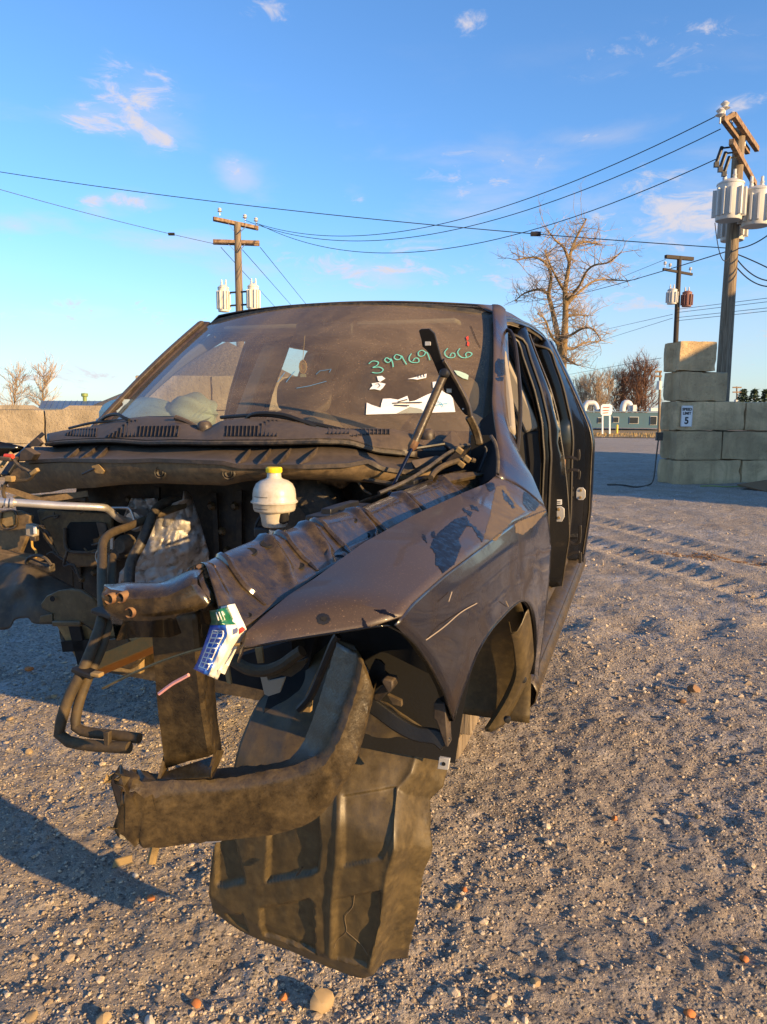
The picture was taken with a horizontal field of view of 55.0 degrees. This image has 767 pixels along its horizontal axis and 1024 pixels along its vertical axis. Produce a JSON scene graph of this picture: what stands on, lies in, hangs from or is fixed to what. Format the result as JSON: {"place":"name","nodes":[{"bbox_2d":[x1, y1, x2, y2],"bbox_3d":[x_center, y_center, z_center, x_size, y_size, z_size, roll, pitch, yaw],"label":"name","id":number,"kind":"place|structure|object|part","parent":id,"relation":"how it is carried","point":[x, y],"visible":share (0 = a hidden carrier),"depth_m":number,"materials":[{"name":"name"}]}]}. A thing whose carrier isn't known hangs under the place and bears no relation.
{"place":"outdoors","nodes":[
{"label":"outdoors","id":0,"kind":"place"},
{"bbox_2d":[0,428,766,1023],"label":"ground","id":1,"kind":"structure","parent":0,"point":[622,512],"depth_m":2.48,"materials":[{"name":"grey gravel"}]},
{"bbox_2d":[24,666,33,671],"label":"stone","id":2,"kind":"object","parent":1,"relation":"on","point":[29,668],"visible":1,"depth_m":3.90,"materials":[{"name":"brown stone"}]},
{"bbox_2d":[25,748,32,753],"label":"stone","id":3,"kind":"object","parent":1,"relation":"on","point":[29,751],"visible":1,"depth_m":3.04,"materials":[{"name":"beige stone"}]},
{"bbox_2d":[25,1010,37,1022],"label":"stone","id":4,"kind":"object","parent":1,"relation":"on","point":[30,1016],"visible":1,"depth_m":1.71,"materials":[{"name":"beige stone"}]},
{"bbox_2d":[39,393,100,409],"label":"blue roof building","id":5,"kind":"structure","parent":1,"relation":"on","point":[48,405],"depth_m":74.09,"materials":[{"name":"blue metal"}]},
{"bbox_2d":[95,1012,111,1023],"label":"stone","id":6,"kind":"object","parent":1,"relation":"on","point":[103,1018],"visible":1,"depth_m":1.70,"materials":[{"name":"beige stone"}]},
{"bbox_2d":[112,855,131,867],"bbox_3d":[-0.809,1.082,2.280,0.059,0.024,0.015,-2,8,-20],"label":"stone","id":7,"kind":"object","parent":1,"relation":"on","point":[121,861],"visible":1,"depth_m":2.28,"materials":[{"name":"beige stone"}]},
{"bbox_2d":[0,375,287,476],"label":"block wall","id":8,"kind":"structure","parent":1,"relation":"on","point":[23,425],"depth_m":14.77,"materials":[{"name":"beige concrete"}]},
{"bbox_2d":[144,1015,154,1023],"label":"stone","id":9,"kind":"object","parent":1,"relation":"on","point":[149,1019],"visible":1,"depth_m":1.70,"materials":[{"name":"white stone"}]},
{"bbox_2d":[147,894,154,900],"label":"stone","id":10,"kind":"object","parent":1,"relation":"on","point":[150,897],"visible":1,"depth_m":2.12,"materials":[{"name":"orange stone"}]},
{"bbox_2d":[92,342,293,411],"bbox_3d":[-4.579,-3.140,21.779,16.530,3.716,11.020,0,8,0],"label":"gravel heap","id":11,"kind":"object","parent":1,"relation":"on","point":[218,364],"visible":0.16,"depth_m":20.95,"materials":[{"name":"grey gravel"}]},
{"bbox_2d":[191,998,200,1008],"bbox_3d":[-0.447,1.173,1.756,0.028,0.017,0.021,7,10,38],"label":"stone","id":12,"kind":"object","parent":1,"relation":"on","point":[196,1003],"visible":1,"depth_m":1.75,"materials":[{"name":"orange stone"}]},
{"bbox_2d":[213,208,260,348],"bbox_3d":[-6.166,-7.623,31.297,1.930,9.794,1.207,-2,8,-14],"label":"utility pole","id":13,"kind":"object","parent":1,"relation":"on","point":[223,297],"visible":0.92,"depth_m":30.77,"materials":[{"name":"brown wood"}]},
{"bbox_2d":[0,189,212,243],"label":"power line","id":14,"kind":"object","parent":13,"relation":"attached to","point":[171,234],"visible":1,"depth_m":27.61,"materials":[{"name":"black rubber"}]},
{"bbox_2d":[244,252,290,304],"bbox_3d":[-6.286,-14.001,49.554,0.025,0.890,38.009,0,8,-1],"label":"power line","id":15,"kind":"object","parent":13,"relation":"attached to","point":[264,274],"visible":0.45,"depth_m":36.89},
{"bbox_2d":[260,247,305,303],"bbox_3d":[-5.330,-14.127,49.535,0.025,0.942,38.003,0,8,-1],"label":"power line","id":16,"kind":"object","parent":13,"relation":"attached to","point":[281,273],"visible":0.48,"depth_m":37.05,"materials":[{"name":"black rubber"}]},
{"bbox_2d":[245,129,720,240],"bbox_3d":[0.675,-9.836,23.270,0.020,2.584,20.300,-6,10,-39],"label":"power line","id":17,"kind":"object","parent":13,"relation":"attached to","point":[518,212],"visible":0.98,"depth_m":19.54,"materials":[{"name":"black rubber"}]},
{"bbox_2d":[257,159,715,252],"bbox_3d":[0.796,-9.564,23.358,0.020,3.093,20.348,-6,10,-37],"label":"power line","id":18,"kind":"object","parent":13,"relation":"attached to","point":[514,234],"visible":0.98,"depth_m":19.58,"materials":[{"name":"black rubber"}]},
{"bbox_2d":[279,992,288,1000],"bbox_3d":[-0.243,1.183,1.798,0.026,0.014,0.020,-7,11,-43],"label":"stone","id":19,"kind":"object","parent":1,"relation":"on","point":[284,996],"visible":1,"depth_m":1.79,"materials":[{"name":"orange stone"}]},
{"bbox_2d":[310,988,334,1013],"bbox_3d":[-0.147,1.176,1.764,0.050,0.050,0.057,3,8,16],"label":"stone","id":20,"kind":"object","parent":1,"relation":"on","point":[322,1001],"visible":1,"depth_m":1.75,"materials":[{"name":"beige stone"}]},
{"bbox_2d":[454,903,460,909],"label":"stone","id":21,"kind":"object","parent":1,"relation":"on","point":[457,906],"visible":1,"depth_m":2.11,"materials":[{"name":"beige stone"}]},
{"bbox_2d":[456,714,478,758],"bbox_3d":[0.218,0.840,3.271,0.420,0.341,0.420,3,8,19],"label":"timber crib","id":22,"kind":"object","parent":1,"relation":"on","point":[468,724],"visible":0.05,"depth_m":3.06,"materials":[{"name":"brown wood"}]},
{"bbox_2d":[0,301,594,977],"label":"car","id":23,"kind":"object","parent":22,"relation":"on","point":[376,529],"visible":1,"depth_m":1.84,"materials":[{"name":"black paint"}]},
{"bbox_2d":[193,604,246,679],"bbox_3d":[-0.226,0.180,1.017,0.090,0.111,0.054,3,8,19],"label":"plastic wrapper","id":24,"kind":"object","parent":23,"relation":"on","point":[227,630],"visible":1,"depth_m":1.00,"materials":[{"name":"plastic"}]},
{"bbox_2d":[299,337,306,376],"bbox_3d":[-0.325,-0.626,2.963,0.038,0.163,0.007,3,8,19],"label":"air freshener","id":25,"kind":"object","parent":23,"relation":"hanging from","point":[302,366],"visible":0.98,"depth_m":2.97,"materials":[{"name":"brown cardboard"}]},
{"label":"rear window","id":26,"kind":"part","parent":23,"relation":"part of","materials":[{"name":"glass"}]},
{"bbox_2d":[530,977,540,986],"bbox_3d":[0.377,1.165,1.822,0.025,0.018,0.019,-1,8,-12],"label":"stone","id":27,"kind":"object","parent":1,"relation":"on","point":[536,981],"visible":1,"depth_m":1.82,"materials":[{"name":"beige stone"}]},
{"bbox_2d":[491,181,643,376],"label":"bare tree","id":28,"kind":"object","parent":1,"relation":"on","point":[562,341],"visible":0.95,"depth_m":43.59,"materials":[{"name":"brown plant"}]},
{"bbox_2d":[571,371,595,402],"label":"bare tree","id":29,"kind":"object","parent":1,"relation":"on","point":[582,394],"visible":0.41,"depth_m":147.42,"materials":[{"name":"brown plant"}]},
{"bbox_2d":[579,364,621,410],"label":"bare tree","id":30,"kind":"object","parent":1,"relation":"on","point":[598,397],"visible":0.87,"depth_m":137.09,"materials":[{"name":"brown plant"}]},
{"bbox_2d":[600,404,611,433],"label":"yard sign","id":31,"kind":"object","parent":1,"relation":"on","point":[606,409],"visible":1,"depth_m":65.38,"materials":[{"name":"white paint"}]},
{"bbox_2d":[602,361,637,412],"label":"bare tree","id":32,"kind":"object","parent":1,"relation":"on","point":[617,375],"visible":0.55,"depth_m":141.97,"materials":[{"name":"brown plant"}]},
{"bbox_2d":[583,400,657,427],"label":"teal building","id":33,"kind":"structure","parent":1,"relation":"on","point":[635,420],"depth_m":119.08,"materials":[{"name":"blue metal"}]},
{"bbox_2d":[613,417,618,422],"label":"window","id":34,"kind":"structure","parent":33,"relation":"in","point":[615,419],"depth_m":118.87,"materials":[{"name":"grey glass"}]},
{"bbox_2d":[629,417,638,423],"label":"window","id":35,"kind":"structure","parent":33,"relation":"in","point":[632,420],"depth_m":118.91,"materials":[{"name":"grey glass"}]},
{"bbox_2d":[650,416,656,424],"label":"window","id":36,"kind":"structure","parent":33,"relation":"in","point":[653,419],"depth_m":118.90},
{"bbox_2d":[593,430,660,437],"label":"verge","id":37,"kind":"structure","parent":1,"relation":"on","point":[624,431],"depth_m":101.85,"materials":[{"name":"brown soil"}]},
{"bbox_2d":[0,360,39,404],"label":"bare tree","id":38,"kind":"object","parent":37,"relation":"on","point":[14,389],"visible":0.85,"depth_m":79.48,"materials":[{"name":"brown plant"}]},
{"bbox_2d":[15,348,66,406],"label":"bare tree","id":39,"kind":"object","parent":37,"relation":"on","point":[46,380],"visible":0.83,"depth_m":78.49,"materials":[{"name":"brown plant"}]},
{"bbox_2d":[655,371,661,431],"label":"utility pole","id":40,"kind":"object","parent":37,"relation":"on","point":[659,385],"visible":0.93,"depth_m":98.61,"materials":[{"name":"brown wood"}]},
{"bbox_2d":[607,432,662,487],"bbox_3d":[4.955,-1.003,14.018,1.386,1.000,0.505,-4,9,-29],"label":"black cable","id":41,"kind":"object","parent":1,"relation":"on","point":[658,436],"visible":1,"depth_m":14.32,"materials":[{"name":"rubber"}]},
{"bbox_2d":[613,347,664,412],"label":"bare tree","id":42,"kind":"object","parent":1,"relation":"on","point":[641,389],"visible":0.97,"depth_m":137.63,"materials":[{"name":"brown plant"}]},
{"bbox_2d":[662,818,668,824],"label":"stone","id":43,"kind":"object","parent":1,"relation":"on","point":[665,821],"visible":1,"depth_m":2.59,"materials":[{"name":"white stone"}]},
{"bbox_2d":[662,255,693,401],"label":"utility pole","id":44,"kind":"object","parent":1,"relation":"on","point":[673,296],"visible":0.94,"depth_m":43.41,"materials":[{"name":"wood"}]},
{"bbox_2d":[573,358,659,373],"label":"power line","id":45,"kind":"object","parent":44,"relation":"attached to","point":[619,365],"visible":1,"depth_m":48.30,"materials":[{"name":"black rubber"}]},
{"bbox_2d":[679,308,763,317],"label":"power line","id":46,"kind":"object","parent":44,"relation":"attached to","point":[716,313],"visible":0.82,"depth_m":40.13,"materials":[{"name":"black rubber"}]},
{"bbox_2d":[679,311,765,320],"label":"power line","id":47,"kind":"object","parent":44,"relation":"attached to","point":[718,316],"visible":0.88,"depth_m":39.98,"materials":[{"name":"black rubber"}]},
{"bbox_2d":[684,302,763,311],"bbox_3d":[18.242,-10.966,39.351,0.025,0.583,9.130,-1,8,-10],"label":"power line","id":48,"kind":"object","parent":44,"relation":"attached to","point":[720,307],"visible":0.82,"depth_m":39.83,"materials":[{"name":"black rubber"}]},
{"bbox_2d":[682,298,765,308],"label":"power line","id":49,"kind":"object","parent":44,"relation":"attached to","point":[717,304],"visible":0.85,"depth_m":40.06,"materials":[{"name":"black rubber"}]},
{"bbox_2d":[678,698,685,702],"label":"stone","id":50,"kind":"object","parent":1,"relation":"on","point":[681,700],"visible":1,"depth_m":3.59,"materials":[{"name":"brown stone"}]},
{"bbox_2d":[683,1008,695,1017],"bbox_3d":[0.719,1.178,1.732,0.027,0.017,0.023,7,10,40],"label":"stone","id":51,"kind":"object","parent":1,"relation":"on","point":[689,1012],"visible":1,"depth_m":1.73,"materials":[{"name":"orange stone"}]},
{"bbox_2d":[687,684,700,692],"bbox_3d":[1.568,0.893,3.716,0.066,0.048,0.050,2,8,14],"label":"stone","id":52,"kind":"object","parent":1,"relation":"on","point":[693,688],"visible":1,"depth_m":3.70,"materials":[{"name":"beige stone"}]},
{"bbox_2d":[634,547,766,565],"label":"track","id":53,"kind":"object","parent":1,"relation":"on","point":[707,554],"visible":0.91,"depth_m":7.17,"materials":[{"name":"gravel"}]},
{"bbox_2d":[657,341,766,484],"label":"block wall","id":54,"kind":"structure","parent":1,"relation":"on","point":[696,452],"depth_m":14.28,"materials":[{"name":"concrete"}]},
{"bbox_2d":[680,406,692,426],"bbox_3d":[5.799,-1.833,14.076,0.235,0.400,0.008,-1,8,-8],"label":"speed limit sign","id":55,"kind":"object","parent":54,"relation":"attached to","point":[686,415],"visible":1,"depth_m":14.08,"materials":[{"name":"white metal"}]},
{"bbox_2d":[700,485,741,486],"bbox_3d":[6.647,-0.481,13.657,1.538,0.046,0.024,0,8,0],"label":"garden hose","id":56,"kind":"object","parent":1,"relation":"on","point":[719,486],"visible":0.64,"depth_m":13.65,"materials":[{"name":"rubber"}]},
{"bbox_2d":[732,386,741,401],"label":"utility pole","id":57,"kind":"object","parent":1,"relation":"on","point":[736,392],"visible":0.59,"depth_m":147.79,"materials":[{"name":"brown wood"}]},
{"bbox_2d":[733,946,742,952],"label":"stone","id":58,"kind":"object","parent":1,"relation":"on","point":[737,949],"visible":1,"depth_m":1.97,"materials":[{"name":"grey stone"}]},
{"bbox_2d":[711,101,766,430],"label":"utility pole","id":59,"kind":"object","parent":1,"relation":"on","point":[739,210],"visible":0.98,"depth_m":16.23,"materials":[{"name":"brown wood"}]},
{"bbox_2d":[2,172,724,247],"bbox_3d":[-2.488,-8.376,19.812,22.105,3.686,0.184,3,8,16],"label":"power line","id":60,"kind":"object","parent":59,"relation":"attached to","point":[535,233],"visible":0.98,"depth_m":18.94,"materials":[{"name":"black rubber"}]},
{"bbox_2d":[256,112,723,235],"bbox_3d":[0.845,-9.944,23.255,0.020,2.260,20.466,-6,10,-37],"label":"power line","id":61,"kind":"object","parent":59,"relation":"attached to","point":[527,198],"visible":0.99,"depth_m":19.27,"materials":[{"name":"black rubber"}]},
{"bbox_2d":[543,252,724,300],"bbox_3d":[10.312,-11.365,37.537,0.025,5.020,42.754,1,8,6],"label":"power line","id":62,"kind":"object","parent":59,"relation":"attached to","point":[656,272],"visible":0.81,"depth_m":22.88,"materials":[{"name":"black rubber"}]},
{"bbox_2d":[715,224,732,260],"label":"power line","id":63,"kind":"object","parent":59,"relation":"attached to","point":[718,246],"visible":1,"depth_m":16.25,"materials":[{"name":"black rubber"}]},
{"bbox_2d":[737,267,766,286],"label":"power line","id":64,"kind":"object","parent":59,"relation":"attached to","point":[750,279],"visible":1,"depth_m":16.44,"materials":[{"name":"black rubber"}]},
{"bbox_2d":[738,260,766,280],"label":"power line","id":65,"kind":"object","parent":59,"relation":"attached to","point":[750,272],"visible":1,"depth_m":16.42,"materials":[{"name":"black rubber"}]},
{"bbox_2d":[738,254,766,267],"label":"power line","id":66,"kind":"object","parent":59,"relation":"attached to","point":[752,260],"visible":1,"depth_m":16.34,"materials":[{"name":"black rubber"}]},
{"bbox_2d":[738,235,766,248],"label":"power line","id":67,"kind":"object","parent":59,"relation":"attached to","point":[753,243],"visible":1,"depth_m":16.20,"materials":[{"name":"black rubber"}]},
{"bbox_2d":[736,389,748,401],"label":"evergreen tree","id":68,"kind":"object","parent":1,"relation":"on","point":[743,396],"visible":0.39,"depth_m":147.74,"materials":[{"name":"green plant"}]},
{"bbox_2d":[739,955,748,962],"bbox_3d":[0.942,1.166,1.922,0.022,0.014,0.027,0,8,-5],"label":"stone","id":69,"kind":"object","parent":1,"relation":"on","point":[744,958],"visible":1,"depth_m":1.92,"materials":[{"name":"orange stone"}]},
{"bbox_2d":[737,480,766,491],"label":"rusty plate","id":70,"kind":"object","parent":1,"relation":"on","point":[761,485],"visible":1,"depth_m":13.29,"materials":[{"name":"metal"}]},
{"bbox_2d":[748,388,760,401],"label":"evergreen tree","id":71,"kind":"object","parent":1,"relation":"on","point":[754,394],"visible":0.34,"depth_m":147.72,"materials":[{"name":"green plant"}]},
{"bbox_2d":[759,389,766,401],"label":"evergreen tree","id":72,"kind":"object","parent":1,"relation":"on","point":[764,396],"visible":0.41,"depth_m":147.84,"materials":[{"name":"green plant"}]},
{"bbox_2d":[0,0,766,412],"label":"sky","id":73,"kind":"structure","parent":0,"point":[434,112],"materials":[{"name":"blue"}]}
]}

